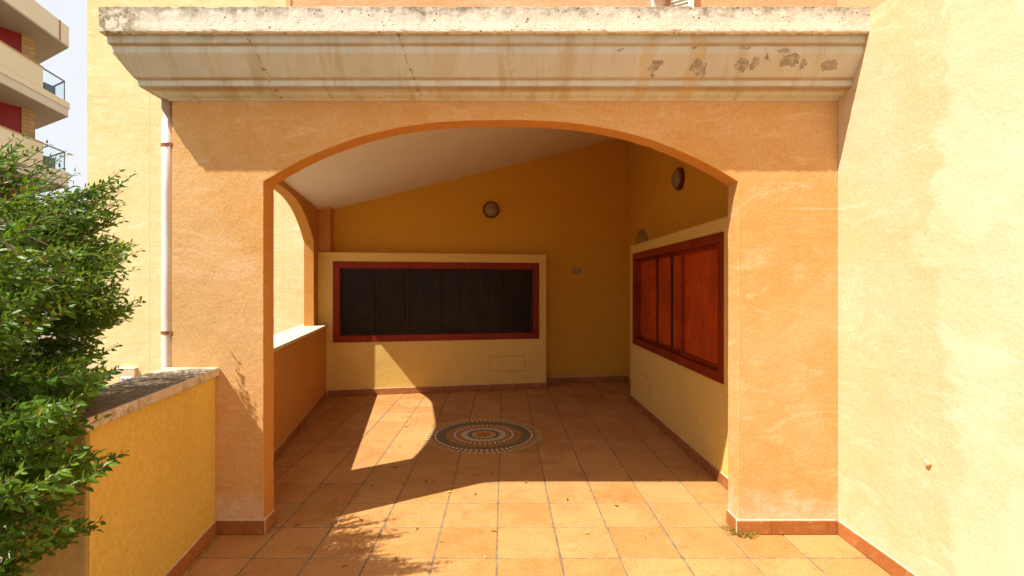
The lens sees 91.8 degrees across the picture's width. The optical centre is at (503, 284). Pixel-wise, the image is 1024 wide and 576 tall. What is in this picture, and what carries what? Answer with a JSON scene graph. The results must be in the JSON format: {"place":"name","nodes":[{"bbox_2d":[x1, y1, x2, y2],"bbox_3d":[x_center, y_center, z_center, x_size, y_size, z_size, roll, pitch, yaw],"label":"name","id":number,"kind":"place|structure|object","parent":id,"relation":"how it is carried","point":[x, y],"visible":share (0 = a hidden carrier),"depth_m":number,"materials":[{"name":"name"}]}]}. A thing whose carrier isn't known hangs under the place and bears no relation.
{"place":"outdoors","nodes":[
{"label":"outdoors","id":0,"kind":"place"},
{"bbox_2d":[0,311,86,560],"bbox_3d":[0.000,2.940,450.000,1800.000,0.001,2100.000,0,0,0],"label":"ground","id":1,"kind":"structure","parent":0,"point":[42,336],"depth_m":23.17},
{"bbox_2d":[0,0,69,320],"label":"apartment building","id":2,"kind":"structure","parent":1,"relation":"on","point":[34,34],"depth_m":19.74,"materials":[{"name":"beige paint"}]},
{"bbox_2d":[0,132,145,575],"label":"bush","id":3,"kind":"object","parent":1,"relation":"on","point":[42,402],"visible":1,"depth_m":1.47,"materials":[{"name":"green plant"}]},
{"bbox_2d":[12,367,218,575],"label":"garden wall","id":4,"kind":"structure","parent":1,"relation":"on","point":[150,499],"depth_m":2.21,"materials":[{"name":"paint"}]},
{"bbox_2d":[35,0,86,214],"label":"sky","id":5,"kind":"structure","parent":0,"point":[69,134],"materials":[{"name":"white"}]},
{"bbox_2d":[87,0,303,384],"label":"yellow building","id":6,"kind":"structure","parent":0,"point":[123,120],"depth_m":9.00,"materials":[{"name":"paint"}]},
{"bbox_2d":[117,367,136,381],"bbox_3d":[-6.798,1.815,8.960,0.313,0.650,0.078,0,0,0],"label":"service box","id":7,"kind":"object","parent":6,"relation":"attached to","point":[128,373],"visible":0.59,"depth_m":8.93,"materials":[{"name":"beige paint"}]},
{"bbox_2d":[181,381,891,575],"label":"floor","id":8,"kind":"structure","parent":0,"point":[534,519],"depth_m":3.26,"materials":[{"name":"tile"}]},
{"bbox_2d":[182,402,725,575],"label":"floor debris","id":9,"kind":"object","parent":8,"relation":"on","point":[367,473],"visible":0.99,"depth_m":4.20,"materials":[{"name":"brown plant"}]},
{"bbox_2d":[425,419,541,453],"bbox_3d":[-0.195,1.437,4.775,1.123,0.002,1.123,0,0,0],"label":"floor medallion","id":10,"kind":"object","parent":8,"relation":"on","point":[476,435],"visible":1,"depth_m":4.71,"materials":[{"name":"multicoloured tile"}]},
{"bbox_2d":[98,0,1023,575],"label":"house","id":11,"kind":"structure","parent":8,"relation":"on","point":[794,306],"depth_m":2.87,"materials":[{"name":"paint"}]},
{"bbox_2d":[161,98,172,368],"bbox_3d":[-1.956,0.860,2.905,0.089,3.960,0.078,0,0,0],"label":"drainpipe","id":12,"kind":"object","parent":11,"relation":"attached to","point":[166,233],"visible":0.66,"depth_m":2.87,"materials":[{"name":"beige paint"}]},
{"bbox_2d":[333,261,538,342],"bbox_3d":[-0.871,0.220,6.715,2.740,1.048,0.127,0,0,-10],"label":"window","id":13,"kind":"structure","parent":11,"relation":"in","point":[373,301],"depth_m":6.70,"materials":[{"name":"black wood"}]},
{"bbox_2d":[483,201,498,217],"bbox_3d":[-0.179,-1.072,7.050,0.236,0.236,0.092,0,0,-10],"label":"wall lamp","id":14,"kind":"object","parent":11,"relation":"attached to","point":[490,209],"visible":1,"depth_m":7.03,"materials":[{"name":"glass"}]},
{"bbox_2d":[572,268,581,273],"bbox_3d":[1.076,-0.206,7.315,0.140,0.096,0.012,0,0,-10],"label":"plaque","id":15,"kind":"object","parent":11,"relation":"attached to","point":[576,270],"visible":1,"depth_m":7.31,"materials":[{"name":"beige ceramic"}]},
{"bbox_2d":[654,0,670,6],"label":"flower pot","id":16,"kind":"object","parent":11,"relation":"on","point":[662,3],"visible":0.36,"depth_m":2.74,"materials":[{"name":"ceramic"}]},
{"bbox_2d":[651,0,693,6],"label":"upper window","id":17,"kind":"structure","parent":11,"relation":"in","point":[674,3],"depth_m":2.85,"materials":[{"name":"white paint"}]},
{"bbox_2d":[671,167,684,189],"bbox_3d":[1.814,-1.115,5.220,0.092,0.236,0.236,0,0,0],"label":"wall lamp","id":18,"kind":"object","parent":11,"relation":"attached to","point":[678,178],"visible":1,"depth_m":5.15,"materials":[{"name":"glass"}]},
{"bbox_2d":[632,232,723,383],"bbox_3d":[1.626,0.165,4.804,0.127,1.092,2.483,0,0,0],"label":"window","id":19,"kind":"structure","parent":11,"relation":"in","point":[678,288],"depth_m":4.44,"materials":[{"name":"red wood"}]},
{"bbox_2d":[924,460,931,465],"bbox_3d":[1.921,0.809,2.252,0.016,0.025,0.028,0,0,0],"label":"snail","id":20,"kind":"object","parent":11,"relation":"attached to","point":[927,463],"visible":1,"depth_m":2.24,"materials":[{"name":"beige"}]},
{"bbox_2d":[722,523,758,538],"bbox_3d":[1.355,1.423,2.867,0.204,0.033,0.108,0,0,35],"label":"weed","id":21,"kind":"object","parent":8,"relation":"on","point":[742,536],"visible":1,"depth_m":2.85,"materials":[{"name":"green plant"}]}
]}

